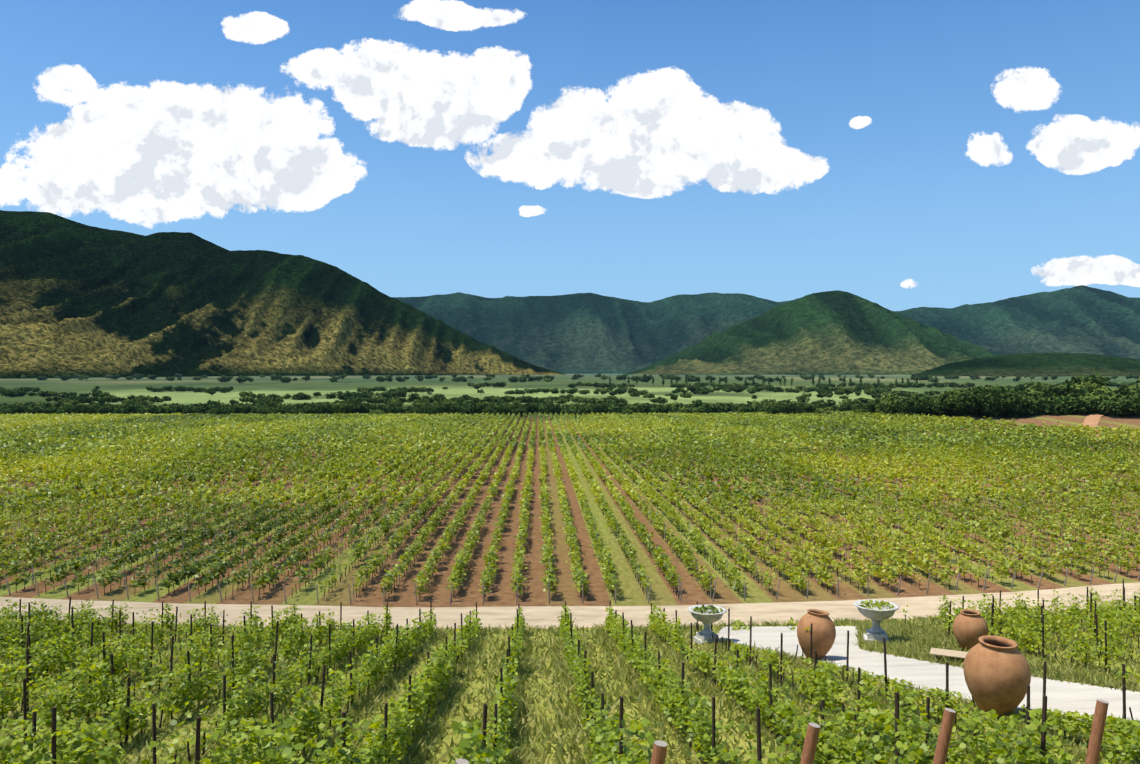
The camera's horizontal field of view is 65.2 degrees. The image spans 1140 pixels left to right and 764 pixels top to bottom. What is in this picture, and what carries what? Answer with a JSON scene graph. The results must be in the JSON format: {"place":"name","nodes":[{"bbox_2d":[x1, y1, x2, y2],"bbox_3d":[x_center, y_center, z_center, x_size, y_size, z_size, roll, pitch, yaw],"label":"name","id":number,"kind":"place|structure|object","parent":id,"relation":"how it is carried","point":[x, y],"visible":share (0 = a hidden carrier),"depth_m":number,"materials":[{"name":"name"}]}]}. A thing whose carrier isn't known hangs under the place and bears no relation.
{"place":"outdoors","nodes":[
{"label":"outdoors","id":0,"kind":"place"},
{"bbox_2d":[0,210,566,378],"bbox_3d":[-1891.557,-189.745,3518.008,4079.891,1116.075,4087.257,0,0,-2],"label":"mountain","id":1,"kind":"structure","parent":0,"point":[82,299],"depth_m":3711.01,"materials":[{"name":"green plant"}]},
{"bbox_2d":[0,374,1139,763],"bbox_3d":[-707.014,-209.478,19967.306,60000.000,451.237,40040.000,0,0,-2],"label":"ground","id":2,"kind":"structure","parent":0,"point":[598,592],"depth_m":86.34,"materials":[{"name":"green plant"}]},
{"bbox_2d":[0,607,1138,763],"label":"trunks","id":3,"kind":"object","parent":2,"relation":"on","point":[368,689],"visible":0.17,"depth_m":35.18,"materials":[{"name":"brown wood"}]},
{"bbox_2d":[0,587,1139,763],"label":"vines","id":4,"kind":"object","parent":2,"relation":"on","point":[604,734],"visible":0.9,"depth_m":28.22,"materials":[{"name":"green plant"}]},
{"bbox_2d":[0,437,1139,508],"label":"vines","id":5,"kind":"object","parent":2,"relation":"on","point":[59,460],"visible":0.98,"depth_m":146.72,"materials":[{"name":"green plant"}]},
{"bbox_2d":[0,608,1139,763],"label":"hillside grass","id":6,"kind":"structure","parent":2,"relation":"on","point":[367,703],"depth_m":33.37,"materials":[{"name":"green plant"}]},
{"bbox_2d":[0,410,1139,451],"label":"vines","id":7,"kind":"object","parent":2,"relation":"on","point":[111,430],"visible":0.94,"depth_m":257.47,"materials":[{"name":"green plant"}]},
{"bbox_2d":[0,448,1139,601],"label":"trunks","id":8,"kind":"object","parent":2,"relation":"on","point":[612,591],"visible":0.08,"depth_m":90.50,"materials":[{"name":"brown wood"}]},
{"bbox_2d":[3,476,1139,601],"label":"posts","id":9,"kind":"object","parent":2,"relation":"on","point":[568,515],"visible":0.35,"depth_m":90.69,"materials":[{"name":"brown wood"}]},
{"bbox_2d":[0,492,1139,594],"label":"vines","id":10,"kind":"object","parent":9,"relation":"on","point":[678,545],"visible":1,"depth_m":85.06,"materials":[{"name":"green plant"}]},
{"bbox_2d":[5,563,1139,604],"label":"vineyard posts","id":11,"kind":"object","parent":2,"relation":"on","point":[582,588],"visible":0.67,"depth_m":65.65,"materials":[{"name":"brown wood"}]},
{"bbox_2d":[19,579,1139,763],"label":"posts","id":12,"kind":"object","parent":2,"relation":"on","point":[272,703],"visible":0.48,"depth_m":30.14,"materials":[{"name":"black metal"}]},
{"bbox_2d":[21,589,1124,717],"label":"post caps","id":13,"kind":"object","parent":12,"relation":"on","point":[501,667],"visible":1,"depth_m":26.37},
{"bbox_2d":[27,375,1136,416],"bbox_3d":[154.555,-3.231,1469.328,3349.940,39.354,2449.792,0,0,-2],"label":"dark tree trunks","id":14,"kind":"object","parent":2,"relation":"on","point":[663,385],"visible":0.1,"depth_m":922.47,"materials":[{"name":"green plant"}]},
{"bbox_2d":[0,373,1139,415],"bbox_3d":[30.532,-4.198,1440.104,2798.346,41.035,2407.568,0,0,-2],"label":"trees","id":15,"kind":"object","parent":14,"relation":"on","point":[889,404],"visible":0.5,"depth_m":536.69,"materials":[{"name":"green plant"}]},
{"bbox_2d":[81,375,1135,415],"bbox_3d":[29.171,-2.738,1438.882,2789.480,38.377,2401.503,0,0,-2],"label":"tree trunks","id":16,"kind":"object","parent":2,"relation":"on","point":[558,401],"visible":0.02,"depth_m":912.39,"materials":[{"name":"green plant"}]},
{"bbox_2d":[688,605,726,643],"bbox_3d":[7.652,13.652,49.701,2.171,1.921,2.171,0,0,-19],"label":"garden urn","id":17,"kind":"object","parent":2,"relation":"on","point":[707,619],"visible":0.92,"depth_m":49.34,"materials":[{"name":"stone"}]},
{"bbox_2d":[693,604,722,613],"bbox_3d":[7.654,12.664,49.695,1.612,0.366,1.575,0,0,43],"label":"potted plant","id":18,"kind":"object","parent":17,"relation":"on","point":[706,608],"visible":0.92,"depth_m":49.64,"materials":[{"name":"green plant"}]},
{"bbox_2d":[455,700,1108,763],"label":"wooden posts","id":19,"kind":"object","parent":2,"relation":"on","point":[658,756],"visible":1,"depth_m":15.30,"materials":[{"name":"brown wood"}]},
{"bbox_2d":[456,699,1108,763],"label":"post tops","id":20,"kind":"object","parent":19,"relation":"on","point":[657,742],"visible":0.98,"depth_m":12.20,"materials":[{"name":"brown wood"}]},
{"bbox_2d":[854,600,899,642],"bbox_3d":[16.691,13.193,48.516,2.377,2.103,2.377,0,0,13],"label":"garden urn","id":21,"kind":"object","parent":2,"relation":"on","point":[875,614],"visible":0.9,"depth_m":48.11,"materials":[{"name":"stone"}]},
{"bbox_2d":[859,600,893,609],"bbox_3d":[16.674,12.120,48.518,1.885,0.340,1.762,0,0,-2],"label":"potted plant","id":22,"kind":"object","parent":21,"relation":"on","point":[868,604],"visible":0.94,"depth_m":48.47,"materials":[{"name":"green plant"}]},
{"bbox_2d":[930,648,967,659],"bbox_3d":[17.609,12.696,40.979,1.900,0.442,0.985,0,0,26],"label":"wooden bench","id":23,"kind":"object","parent":2,"relation":"on","point":[946,652],"visible":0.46,"depth_m":40.92,"materials":[{"name":"beige wood"}]},
{"bbox_2d":[953,609,987,649],"bbox_3d":[19.859,12.408,44.163,1.615,2.044,1.615,-2,3,-14],"label":"amphora","id":24,"kind":"object","parent":2,"relation":"on","point":[970,627],"visible":0.81,"depth_m":43.65,"materials":[{"name":"ceramic"}]},
{"bbox_2d":[853,621,1139,691],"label":"lawn grass","id":25,"kind":"structure","parent":2,"relation":"on","point":[930,635],"depth_m":43.51,"materials":[{"name":"green plant"}]},
{"bbox_2d":[963,635,1030,718],"bbox_3d":[13.831,9.607,28.891,1.977,2.429,1.977,4,5,40],"label":"amphora","id":26,"kind":"object","parent":2,"relation":"on","point":[997,672],"visible":0.94,"depth_m":28.26,"materials":[{"name":"ceramic"}]},
{"bbox_2d":[0,372,1139,417],"bbox_3d":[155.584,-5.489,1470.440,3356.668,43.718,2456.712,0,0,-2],"label":"trees","id":27,"kind":"object","parent":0,"point":[987,401],"visible":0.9,"depth_m":432.38,"materials":[{"name":"green plant"}]},
{"bbox_2d":[0,582,1139,628],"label":"road","id":28,"kind":"structure","parent":0,"point":[589,616],"depth_m":62.70,"materials":[{"name":"beige soil"}]},
{"bbox_2d":[0,0,1139,310],"label":"sky","id":29,"kind":"structure","parent":0,"point":[895,155],"materials":[{"name":"blue"}]},
{"bbox_2d":[6,612,1138,763],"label":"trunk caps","id":30,"kind":"object","parent":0,"point":[700,625],"visible":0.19,"depth_m":29.87,"materials":[{"name":"green plant"}]},
{"bbox_2d":[391,285,1139,373],"bbox_3d":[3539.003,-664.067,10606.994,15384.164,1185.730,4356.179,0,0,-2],"label":"mountain","id":31,"kind":"structure","parent":0,"point":[585,333],"depth_m":10207.91,"materials":[{"name":"green plant"}]},
{"bbox_2d":[627,290,1004,374],"bbox_3d":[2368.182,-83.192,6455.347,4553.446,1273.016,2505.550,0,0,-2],"label":"mountain","id":32,"kind":"structure","parent":0,"point":[836,332],"depth_m":5914.16,"materials":[{"name":"green plant"}]},
{"bbox_2d":[717,626,1139,727],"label":"path","id":33,"kind":"structure","parent":0,"point":[1065,696],"depth_m":37.15,"materials":[{"name":"concrete"}]},
{"bbox_2d":[797,609,835,660],"bbox_3d":[11.628,11.997,42.127,1.791,2.267,1.791,5,-1,22],"label":"amphora","id":34,"kind":"object","parent":33,"relation":"on","point":[823,632],"visible":0.96,"depth_m":41.54,"materials":[{"name":"ceramic"}]},
{"bbox_2d":[911,352,1139,376],"bbox_3d":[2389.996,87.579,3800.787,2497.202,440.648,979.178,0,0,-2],"label":"hill","id":35,"kind":"structure","parent":0,"point":[1048,364],"depth_m":3605.32,"materials":[{"name":"green plant"}]},
{"bbox_2d":[1082,413,1134,455],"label":"red track","id":36,"kind":"structure","parent":0,"point":[1092,420],"depth_m":249.54,"materials":[{"name":"soil"}]}
]}

